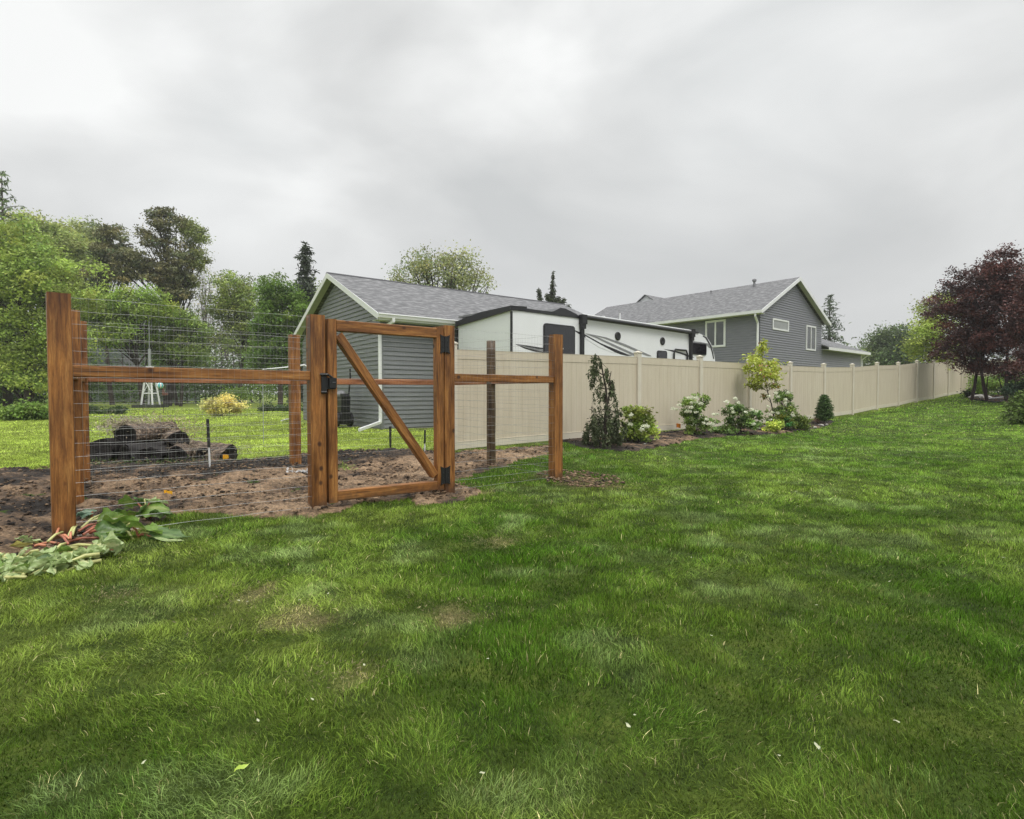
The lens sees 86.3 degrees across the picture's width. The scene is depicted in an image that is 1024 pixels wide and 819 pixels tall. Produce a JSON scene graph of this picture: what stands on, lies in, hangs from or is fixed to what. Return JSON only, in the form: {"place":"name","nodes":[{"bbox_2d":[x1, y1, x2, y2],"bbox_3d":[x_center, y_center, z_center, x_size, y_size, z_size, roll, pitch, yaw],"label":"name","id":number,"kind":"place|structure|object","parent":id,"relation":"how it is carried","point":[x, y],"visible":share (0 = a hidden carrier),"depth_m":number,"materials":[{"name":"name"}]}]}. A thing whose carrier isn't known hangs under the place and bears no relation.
{"place":"outdoors","nodes":[
{"label":"outdoors","id":0,"kind":"place"},
{"bbox_2d":[0,444,563,565],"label":"garden soil","id":1,"kind":"structure","parent":0,"point":[277,483],"depth_m":6.13,"materials":[{"name":"brown soil"}]},
{"bbox_2d":[10,540,45,548],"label":"cut rhubarb leaf","id":2,"kind":"object","parent":1,"relation":"on","point":[17,543],"visible":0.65,"depth_m":3.95,"materials":[{"name":"green plant"}]},
{"bbox_2d":[18,546,38,556],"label":"cut rhubarb leaf","id":3,"kind":"object","parent":1,"relation":"on","point":[22,551],"visible":0.65,"depth_m":3.65,"materials":[{"name":"green plant"}]},
{"bbox_2d":[21,537,59,544],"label":"cut rhubarb leaf","id":4,"kind":"object","parent":1,"relation":"on","point":[27,540],"visible":0.74,"depth_m":4.04,"materials":[{"name":"green plant"}]},
{"bbox_2d":[30,545,57,557],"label":"cut rhubarb leaf","id":5,"kind":"object","parent":1,"relation":"on","point":[53,549],"visible":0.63,"depth_m":3.59,"materials":[{"name":"green plant"}]},
{"bbox_2d":[76,509,96,519],"bbox_3d":[-3.625,0.955,4.880,0.574,0.119,0.158,0,2,0],"label":"young cabbage","id":6,"kind":"object","parent":1,"relation":"on","point":[85,513],"visible":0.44,"depth_m":4.85,"materials":[{"name":"green plant"}]},
{"bbox_2d":[90,438,121,461],"bbox_3d":[-6.088,0.591,8.262,0.467,0.379,0.611,0,2,-7],"label":"log","id":7,"kind":"object","parent":1,"relation":"on","point":[97,447],"visible":0.62,"depth_m":7.99,"materials":[{"name":"brown wood"}]},
{"bbox_2d":[85,507,127,530],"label":"cut rhubarb leaf","id":8,"kind":"object","parent":1,"relation":"on","point":[112,514],"visible":0.34,"depth_m":4.59,"materials":[{"name":"green plant"}]},
{"bbox_2d":[117,441,166,461],"bbox_3d":[-5.470,0.685,8.150,0.351,0.401,0.610,1,2,19],"label":"log","id":9,"kind":"object","parent":1,"relation":"on","point":[135,448],"visible":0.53,"depth_m":7.93,"materials":[{"name":"brown wood"}]},
{"bbox_2d":[117,494,175,518],"bbox_3d":[-3.294,0.874,4.900,0.468,0.246,0.378,-1,2,-34],"label":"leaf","id":10,"kind":"object","parent":1,"relation":"on","point":[152,508],"visible":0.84,"depth_m":4.88,"materials":[{"name":"green plant"}]},
{"bbox_2d":[136,444,172,462],"bbox_3d":[-5.332,0.685,8.215,0.382,0.310,0.610,0,2,-11],"label":"log","id":11,"kind":"object","parent":1,"relation":"on","point":[151,451],"visible":0.56,"depth_m":7.96,"materials":[{"name":"brown wood"}]},
{"bbox_2d":[161,429,189,445],"bbox_3d":[-5.358,0.455,8.605,0.731,0.311,0.332,2,2,43],"label":"log","id":12,"kind":"object","parent":11,"relation":"on","point":[173,437],"visible":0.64,"depth_m":8.39,"materials":[{"name":"brown wood"}]},
{"bbox_2d":[113,421,179,444],"bbox_3d":[-5.677,0.440,8.520,0.493,0.495,0.771,1,2,16],"label":"log","id":13,"kind":"object","parent":12,"relation":"on","point":[130,435],"visible":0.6,"depth_m":8.24,"materials":[{"name":"brown wood"}]},
{"bbox_2d":[168,443,192,462],"bbox_3d":[-5.011,0.684,8.305,0.272,0.354,0.608,-1,2,-19],"label":"log","id":14,"kind":"object","parent":1,"relation":"on","point":[178,454],"visible":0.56,"depth_m":8.06,"materials":[{"name":"brown wood"}]},
{"bbox_2d":[195,447,210,458],"bbox_3d":[-4.799,0.704,8.546,0.249,0.291,0.608,-1,2,-26],"label":"log","id":15,"kind":"object","parent":1,"relation":"on","point":[199,452],"visible":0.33,"depth_m":8.29,"materials":[{"name":"brown wood"}]},
{"bbox_2d":[206,419,210,466],"bbox_3d":[-4.095,0.487,7.371,0.051,0.725,0.036,0,2,0],"label":"stake","id":16,"kind":"object","parent":1,"relation":"in","point":[208,432],"visible":0.76,"depth_m":7.35,"materials":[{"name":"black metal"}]},
{"bbox_2d":[187,440,237,458],"bbox_3d":[-4.766,0.674,8.520,1.017,0.357,0.345,1,2,24],"label":"log","id":17,"kind":"object","parent":1,"relation":"on","point":[230,452],"visible":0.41,"depth_m":8.37,"materials":[{"name":"brown wood"}]},
{"bbox_2d":[45,291,562,539],"bbox_3d":[-2.267,0.077,6.789,5.187,2.218,2.887,-1,2,-37],"label":"garden fence","id":18,"kind":"object","parent":1,"relation":"in","point":[71,373],"visible":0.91,"depth_m":5.28,"materials":[{"name":"brown wood"}]},
{"bbox_2d":[320,319,450,503],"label":"garden gate","id":19,"kind":"structure","parent":18,"relation":"attached to","point":[438,472],"depth_m":5.67,"materials":[{"name":"brown wood"}]},
{"bbox_2d":[0,393,1023,818],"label":"lawn","id":20,"kind":"structure","parent":0,"point":[490,677],"depth_m":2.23,"materials":[{"name":"green plant"}]},
{"bbox_2d":[0,564,27,578],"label":"cut rhubarb leaf","id":21,"kind":"object","parent":20,"relation":"on","point":[12,573],"visible":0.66,"depth_m":3.32,"materials":[{"name":"green plant"}]},
{"bbox_2d":[7,566,33,573],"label":"cut rhubarb leaf","id":22,"kind":"object","parent":21,"relation":"on","point":[20,569],"visible":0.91,"depth_m":3.33,"materials":[{"name":"green plant"}]},
{"bbox_2d":[0,389,47,404],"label":"shrubbery","id":23,"kind":"object","parent":20,"relation":"on","point":[36,397],"visible":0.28,"depth_m":41.16,"materials":[{"name":"green plant"}]},
{"bbox_2d":[0,397,48,420],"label":"bank shrub","id":24,"kind":"object","parent":20,"relation":"on","point":[30,411],"visible":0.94,"depth_m":20.59,"materials":[{"name":"green plant"}]},
{"bbox_2d":[0,203,98,320],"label":"oak tree","id":25,"kind":"object","parent":20,"relation":"on","point":[76,243],"visible":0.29,"depth_m":50.88,"materials":[{"name":"green plant"}]},
{"bbox_2d":[0,171,117,405],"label":"pine tree","id":26,"kind":"object","parent":20,"relation":"on","point":[8,397],"visible":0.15,"depth_m":39.72,"materials":[{"name":"green plant"}]},
{"bbox_2d":[0,209,123,403],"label":"maple tree","id":27,"kind":"object","parent":20,"relation":"on","point":[25,285],"visible":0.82,"depth_m":33.14,"materials":[{"name":"green plant"}]},
{"bbox_2d":[19,356,113,390],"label":"maple tree","id":28,"kind":"object","parent":20,"relation":"on","point":[91,385],"visible":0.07,"depth_m":44.31,"materials":[{"name":"green plant"}]},
{"bbox_2d":[33,559,101,575],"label":"cut rhubarb leaf","id":29,"kind":"object","parent":20,"relation":"on","point":[60,566],"visible":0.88,"depth_m":3.46,"materials":[{"name":"green plant"}]},
{"bbox_2d":[53,552,99,569],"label":"cut rhubarb leaf","id":30,"kind":"object","parent":29,"relation":"on","point":[63,559],"visible":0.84,"depth_m":3.53,"materials":[{"name":"green plant"}]},
{"bbox_2d":[64,214,113,402],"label":"oak tree","id":31,"kind":"object","parent":20,"relation":"on","point":[83,229],"visible":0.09,"depth_m":58.73,"materials":[{"name":"green plant"}]},
{"bbox_2d":[68,531,126,551],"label":"cut rhubarb leaf","id":32,"kind":"object","parent":20,"relation":"on","point":[111,535],"visible":0.38,"depth_m":3.92,"materials":[{"name":"green plant"}]},
{"bbox_2d":[89,404,105,413],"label":"lawn shrub","id":33,"kind":"object","parent":20,"relation":"on","point":[93,407],"visible":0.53,"depth_m":26.59,"materials":[{"name":"green plant"}]},
{"bbox_2d":[68,520,130,542],"bbox_3d":[-3.143,0.934,4.161,0.392,0.162,0.157,-1,2,-34],"label":"cut rhubarb leaf","id":34,"kind":"object","parent":20,"relation":"on","point":[102,527],"visible":0.82,"depth_m":4.19,"materials":[{"name":"green plant"}]},
{"bbox_2d":[57,579,158,607],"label":"dead clippings","id":35,"kind":"object","parent":20,"relation":"on","point":[118,592],"visible":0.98,"depth_m":3.06,"materials":[{"name":"brown plant"}]},
{"bbox_2d":[91,281,127,402],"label":"young tree","id":36,"kind":"object","parent":20,"relation":"on","point":[121,355],"visible":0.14,"depth_m":56.31,"materials":[{"name":"green plant"}]},
{"bbox_2d":[97,535,123,554],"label":"cut rhubarb leaf","id":37,"kind":"object","parent":20,"relation":"on","point":[115,545],"visible":0.88,"depth_m":3.79,"materials":[{"name":"green plant"}]},
{"bbox_2d":[71,223,152,404],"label":"scots pine","id":38,"kind":"object","parent":20,"relation":"on","point":[100,252],"visible":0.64,"depth_m":47.11,"materials":[{"name":"green plant"}]},
{"bbox_2d":[89,515,139,535],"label":"cut rhubarb leaf","id":39,"kind":"object","parent":20,"relation":"on","point":[126,519],"visible":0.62,"depth_m":4.28,"materials":[{"name":"green plant"}]},
{"bbox_2d":[100,405,133,414],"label":"lawn shrub","id":40,"kind":"object","parent":20,"relation":"on","point":[118,409],"visible":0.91,"depth_m":26.51,"materials":[{"name":"green plant"}]},
{"bbox_2d":[89,413,165,438],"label":"dry grass","id":41,"kind":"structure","parent":20,"relation":"on","point":[118,424],"depth_m":8.33,"materials":[{"name":"brown plant"}]},
{"bbox_2d":[70,277,189,402],"bbox_3d":[-28.335,-4.904,40.014,8.475,9.845,5.404,0,2,0],"label":"maple tree","id":42,"kind":"object","parent":20,"relation":"on","point":[115,308],"visible":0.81,"depth_m":39.30,"materials":[{"name":"green plant"}]},
{"bbox_2d":[94,522,190,540],"bbox_3d":[-2.876,0.941,4.262,0.737,0.176,0.243,0,2,-5],"label":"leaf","id":43,"kind":"object","parent":20,"relation":"on","point":[155,531],"visible":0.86,"depth_m":4.25,"materials":[{"name":"green plant"}]},
{"bbox_2d":[87,320,199,401],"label":"barn","id":44,"kind":"structure","parent":20,"relation":"on","point":[116,355],"depth_m":62.11,"materials":[{"name":"grey wood"}]},
{"bbox_2d":[124,356,147,401],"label":"door","id":45,"kind":"structure","parent":44,"relation":"in","point":[126,360],"depth_m":62.18,"materials":[{"name":"grey plastic"}]},
{"bbox_2d":[0,346,288,404],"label":"undergrowth","id":46,"kind":"object","parent":20,"relation":"on","point":[195,386],"visible":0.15,"depth_m":52.34,"materials":[{"name":"green plant"}]},
{"bbox_2d":[30,300,265,396],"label":"undergrowth","id":47,"kind":"object","parent":20,"relation":"on","point":[231,358],"visible":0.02,"depth_m":72.99,"materials":[{"name":"green plant"}]},
{"bbox_2d":[131,317,168,407],"bbox_3d":[-25.886,-3.343,39.022,1.632,6.483,1.600,0,2,0],"label":"lawn windmill","id":48,"kind":"object","parent":20,"relation":"on","point":[151,405],"visible":0.66,"depth_m":38.84},
{"bbox_2d":[106,205,200,405],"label":"scots pine","id":49,"kind":"object","parent":20,"relation":"on","point":[160,273],"visible":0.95,"depth_m":43.26,"materials":[{"name":"green plant"}]},
{"bbox_2d":[95,408,226,443],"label":"dry grass","id":50,"kind":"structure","parent":20,"relation":"on","point":[179,422],"depth_m":8.77,"materials":[{"name":"brown plant"}]},
{"bbox_2d":[138,304,220,405],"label":"maple tree","id":51,"kind":"object","parent":20,"relation":"on","point":[175,349],"visible":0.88,"depth_m":41.49,"materials":[{"name":"green plant"}]},
{"bbox_2d":[170,216,215,404],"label":"ash tree","id":52,"kind":"object","parent":20,"relation":"on","point":[196,238],"visible":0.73,"depth_m":45.34,"materials":[{"name":"green plant"}]},
{"bbox_2d":[182,245,212,402],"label":"young tree","id":53,"kind":"object","parent":20,"relation":"on","point":[194,306],"visible":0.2,"depth_m":54.38,"materials":[{"name":"green plant"}]},
{"bbox_2d":[189,251,222,398],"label":"birch tree","id":54,"kind":"object","parent":20,"relation":"on","point":[202,309],"visible":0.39,"depth_m":61.08,"materials":[{"name":"green plant"}]},
{"bbox_2d":[146,439,269,458],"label":"dry grass","id":55,"kind":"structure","parent":20,"relation":"on","point":[193,445],"depth_m":8.38,"materials":[{"name":"brown plant"}]},
{"bbox_2d":[194,269,235,392],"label":"young tree","id":56,"kind":"object","parent":20,"relation":"on","point":[212,315],"visible":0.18,"depth_m":56.02,"materials":[{"name":"green plant"}]},
{"bbox_2d":[190,309,245,368],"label":"young tree","id":57,"kind":"object","parent":20,"relation":"on","point":[221,349],"visible":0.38,"depth_m":54.69,"materials":[{"name":"green plant"}]},
{"bbox_2d":[208,286,230,367],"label":"birch tree","id":58,"kind":"object","parent":20,"relation":"on","point":[226,355],"visible":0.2,"depth_m":63.79,"materials":[{"name":"green plant"}]},
{"bbox_2d":[197,392,250,415],"bbox_3d":[-12.884,-0.159,24.485,1.833,1.289,2.005,2,2,44],"label":"golden shrub","id":59,"kind":"object","parent":20,"relation":"on","point":[219,407],"visible":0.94,"depth_m":24.26,"materials":[{"name":"yellow plant"}]},
{"bbox_2d":[193,269,261,401],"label":"oak tree","id":60,"kind":"object","parent":20,"relation":"on","point":[235,301],"visible":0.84,"depth_m":49.16,"materials":[{"name":"green plant"}]},
{"bbox_2d":[144,573,367,608],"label":"dead clippings","id":61,"kind":"object","parent":20,"relation":"on","point":[248,593],"visible":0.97,"depth_m":3.08,"materials":[{"name":"brown plant"}]},
{"bbox_2d":[211,384,301,404],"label":"shrubbery","id":62,"kind":"object","parent":20,"relation":"on","point":[239,393],"visible":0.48,"depth_m":45.49,"materials":[{"name":"green plant"}]},
{"bbox_2d":[236,268,313,404],"bbox_3d":[-15.953,-4.869,37.882,5.715,9.901,3.766,0,2,0],"label":"linden tree","id":63,"kind":"object","parent":20,"relation":"on","point":[277,299],"visible":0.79,"depth_m":37.30,"materials":[{"name":"green plant"}]},
{"bbox_2d":[173,589,399,645],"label":"dead clippings","id":64,"kind":"object","parent":20,"relation":"on","point":[279,614],"visible":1,"depth_m":2.74,"materials":[{"name":"brown plant"}]},
{"bbox_2d":[283,241,319,405],"bbox_3d":[-15.154,-6.110,39.801,3.441,12.268,3.491,-1,2,-19],"label":"spruce tree","id":65,"kind":"object","parent":20,"relation":"on","point":[307,285],"visible":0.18,"depth_m":39.56,"materials":[{"name":"green plant"}]},
{"bbox_2d":[337,369,353,426],"bbox_3d":[-5.089,-0.338,16.300,0.482,1.738,0.806,-1,2,-37],"label":"hand cart","id":66,"kind":"object","parent":20,"relation":"on","point":[345,415],"visible":0.75,"depth_m":16.03,"materials":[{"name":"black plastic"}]},
{"bbox_2d":[279,651,420,687],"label":"dead clippings","id":67,"kind":"object","parent":20,"relation":"on","point":[348,672],"visible":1,"depth_m":2.21,"materials":[{"name":"brown plant"}]},
{"bbox_2d":[294,272,582,431],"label":"garage","id":68,"kind":"structure","parent":20,"relation":"on","point":[338,296],"depth_m":16.25,"materials":[{"name":"plastic"}]},
{"bbox_2d":[381,239,497,293],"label":"willow tree","id":69,"kind":"object","parent":20,"relation":"on","point":[454,280],"visible":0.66,"depth_m":45.16,"materials":[{"name":"green plant"}]},
{"bbox_2d":[346,594,571,631],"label":"dead clippings","id":70,"kind":"object","parent":20,"relation":"on","point":[446,609],"visible":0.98,"depth_m":2.84,"materials":[{"name":"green plant"}]},
{"bbox_2d":[536,271,570,307],"bbox_3d":[2.865,-5.043,39.921,3.750,10.127,3.922,0,2,0],"label":"weeping spruce","id":71,"kind":"object","parent":20,"relation":"on","point":[550,297],"visible":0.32,"depth_m":39.68,"materials":[{"name":"green plant"}]},
{"bbox_2d":[536,469,624,487],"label":"turned soil","id":72,"kind":"structure","parent":20,"relation":"on","point":[588,476],"depth_m":7.01,"materials":[{"name":"brown soil"}]},
{"bbox_2d":[455,305,714,360],"bbox_3d":[3.037,-1.289,18.123,9.990,3.570,2.662,-1,2,-40],"label":"travel trailer","id":73,"kind":"object","parent":20,"relation":"on","point":[585,334],"visible":0.42,"depth_m":15.67,"materials":[{"name":"white metal"}]},
{"bbox_2d":[563,420,832,450],"bbox_3d":[5.872,0.573,14.736,12.639,0.211,2.327,-2,2,-42],"label":"planting bed","id":74,"kind":"object","parent":20,"relation":"on","point":[662,443],"visible":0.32,"depth_m":12.24,"materials":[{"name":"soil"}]},
{"bbox_2d":[581,354,628,448],"bbox_3d":[1.817,-0.159,10.707,0.963,1.880,0.987,0,2,0],"label":"weeping conifer","id":75,"kind":"object","parent":74,"relation":"on","point":[610,427],"visible":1,"depth_m":10.67,"materials":[{"name":"green plant"}]},
{"bbox_2d":[619,403,660,441],"bbox_3d":[2.640,0.382,11.492,0.876,1.026,0.767,-1,2,-33],"label":"flowering shrub","id":76,"kind":"object","parent":74,"relation":"on","point":[636,426],"visible":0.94,"depth_m":11.38,"materials":[{"name":"green plant"}]},
{"bbox_2d":[670,392,720,434],"bbox_3d":[4.438,0.187,13.322,1.349,1.273,0.756,0,2,0],"label":"flowering shrub","id":77,"kind":"object","parent":74,"relation":"on","point":[702,423],"visible":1,"depth_m":13.28,"materials":[{"name":"green plant"}]},
{"bbox_2d":[710,397,765,433],"bbox_3d":[5.714,0.252,13.731,1.435,1.157,0.755,0,2,0],"label":"flowering shrub","id":78,"kind":"object","parent":74,"relation":"on","point":[746,418],"visible":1,"depth_m":13.70,"materials":[{"name":"green plant"}]},
{"bbox_2d":[738,338,788,416],"bbox_3d":[7.143,-0.722,15.507,1.132,2.611,1.393,-2,2,-43],"label":"golden sapling","id":79,"kind":"object","parent":74,"relation":"on","point":[755,359],"visible":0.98,"depth_m":15.48,"materials":[{"name":"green plant"}]},
{"bbox_2d":[761,419,784,431],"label":"dwarf shrub","id":80,"kind":"object","parent":74,"relation":"on","point":[773,426],"visible":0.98,"depth_m":14.31,"materials":[{"name":"yellow plant"}]},
{"bbox_2d":[764,389,798,428],"bbox_3d":[7.481,0.099,15.246,1.119,1.356,0.833,0,2,0],"label":"flowering shrub","id":81,"kind":"object","parent":74,"relation":"on","point":[785,397],"visible":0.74,"depth_m":15.15,"materials":[{"name":"green plant"}]},
{"bbox_2d":[774,411,798,428],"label":"dwarf shrub","id":82,"kind":"object","parent":74,"relation":"on","point":[789,424],"visible":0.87,"depth_m":15.06,"materials":[{"name":"green plant"}]},
{"bbox_2d":[792,412,813,429],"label":"dwarf shrub","id":83,"kind":"object","parent":74,"relation":"on","point":[803,422],"visible":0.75,"depth_m":15.43,"materials":[{"name":"green plant"}]},
{"bbox_2d":[813,394,834,421],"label":"dwarf spruce","id":84,"kind":"object","parent":74,"relation":"on","point":[824,410],"visible":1,"depth_m":17.33,"materials":[{"name":"green plant"}]},
{"bbox_2d":[595,277,870,366],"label":"house","id":85,"kind":"structure","parent":20,"relation":"on","point":[787,319],"depth_m":30.62,"materials":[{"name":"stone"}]},
{"bbox_2d":[705,319,725,346],"bbox_3d":[11.070,-4.122,29.727,0.060,1.472,1.191,-1,2,-40],"label":"window","id":86,"kind":"structure","parent":85,"relation":"in","point":[715,330],"depth_m":29.67,"materials":[{"name":"white glass"}]},
{"bbox_2d":[772,318,788,331],"bbox_3d":[14.427,-4.534,29.330,1.896,0.598,0.060,-1,2,-40],"label":"window","id":87,"kind":"structure","parent":85,"relation":"in","point":[777,324],"depth_m":29.29,"materials":[{"name":"white glass"}]},
{"bbox_2d":[806,325,815,350],"bbox_3d":[17.421,-4.158,31.833,1.319,1.436,0.060,-1,2,-40],"label":"window","id":88,"kind":"structure","parent":85,"relation":"in","point":[810,330],"depth_m":31.81,"materials":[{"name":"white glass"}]},
{"bbox_2d":[454,341,1012,449],"bbox_3d":[15.547,-1.036,22.094,40.778,3.445,7.635,-1,2,-26],"label":"panel fence","id":89,"kind":"object","parent":20,"relation":"on","point":[662,386],"visible":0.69,"depth_m":13.75,"materials":[{"name":"beige plastic"}]},
{"bbox_2d":[822,294,847,345],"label":"spruce tree","id":90,"kind":"object","parent":20,"relation":"on","point":[829,333],"visible":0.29,"depth_m":55.58,"materials":[{"name":"green plant"}]},
{"bbox_2d":[854,324,898,365],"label":"round tree","id":91,"kind":"object","parent":20,"relation":"on","point":[868,359],"visible":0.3,"depth_m":65.28,"materials":[{"name":"green plant"}]},
{"bbox_2d":[864,319,927,364],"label":"round tree","id":92,"kind":"object","parent":20,"relation":"on","point":[888,354],"visible":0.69,"depth_m":63.20,"materials":[{"name":"green plant"}]},
{"bbox_2d":[894,289,965,369],"bbox_3d":[23.198,-3.622,30.010,4.391,6.116,3.313,0,2,0],"label":"locust tree","id":93,"kind":"object","parent":20,"relation":"on","point":[923,334],"visible":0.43,"depth_m":29.78,"materials":[{"name":"green plant"}]},
{"bbox_2d":[967,395,1010,402],"bbox_3d":[23.253,-0.454,24.606,7.656,0.390,4.892,-2,2,-43],"label":"stone bed","id":94,"kind":"object","parent":20,"relation":"on","point":[994,400],"visible":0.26,"depth_m":24.71,"materials":[{"name":"stone"}]},
{"bbox_2d":[913,263,1002,400],"bbox_3d":[20.976,-3.513,25.402,4.106,6.564,2.926,0,2,0],"label":"purple plum tree","id":95,"kind":"object","parent":94,"relation":"on","point":[953,287],"visible":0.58,"depth_m":25.33,"materials":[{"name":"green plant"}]},
{"bbox_2d":[939,250,1023,399],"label":"purple plum tree","id":96,"kind":"object","parent":94,"relation":"on","point":[982,327],"visible":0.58,"depth_m":24.43,"materials":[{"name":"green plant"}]},
{"bbox_2d":[964,373,1009,394],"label":"leafy shrub","id":97,"kind":"object","parent":94,"relation":"on","point":[993,385],"visible":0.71,"depth_m":26.78,"materials":[{"name":"green plant"}]},
{"bbox_2d":[972,240,1023,400],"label":"purple plum tree","id":98,"kind":"object","parent":94,"relation":"on","point":[1001,290],"visible":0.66,"depth_m":23.77,"materials":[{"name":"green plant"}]},
{"bbox_2d":[994,267,1023,380],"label":"purple plum tree","id":99,"kind":"object","parent":94,"relation":"on","point":[1017,364],"visible":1,"depth_m":22.27,"materials":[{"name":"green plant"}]},
{"bbox_2d":[991,378,1023,398],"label":"yew shrub","id":100,"kind":"object","parent":20,"relation":"on","point":[1011,389],"visible":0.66,"depth_m":22.51,"materials":[{"name":"green plant"}]},
{"bbox_2d":[997,389,1023,424],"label":"spruce shrub","id":101,"kind":"object","parent":20,"relation":"on","point":[1013,414],"visible":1,"depth_m":15.54,"materials":[{"name":"green plant"}]},
{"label":"cut rhubarb leaf","id":102,"kind":"object","parent":20,"relation":"on","visible":0},
{"bbox_2d":[27,554,56,571],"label":"cut rhubarb leaf","id":103,"kind":"object","parent":102,"relation":"on","point":[38,563],"visible":0.61,"depth_m":3.41,"materials":[{"name":"green plant"}]},
{"bbox_2d":[0,0,1023,394],"label":"sky","id":104,"kind":"structure","parent":0,"point":[860,151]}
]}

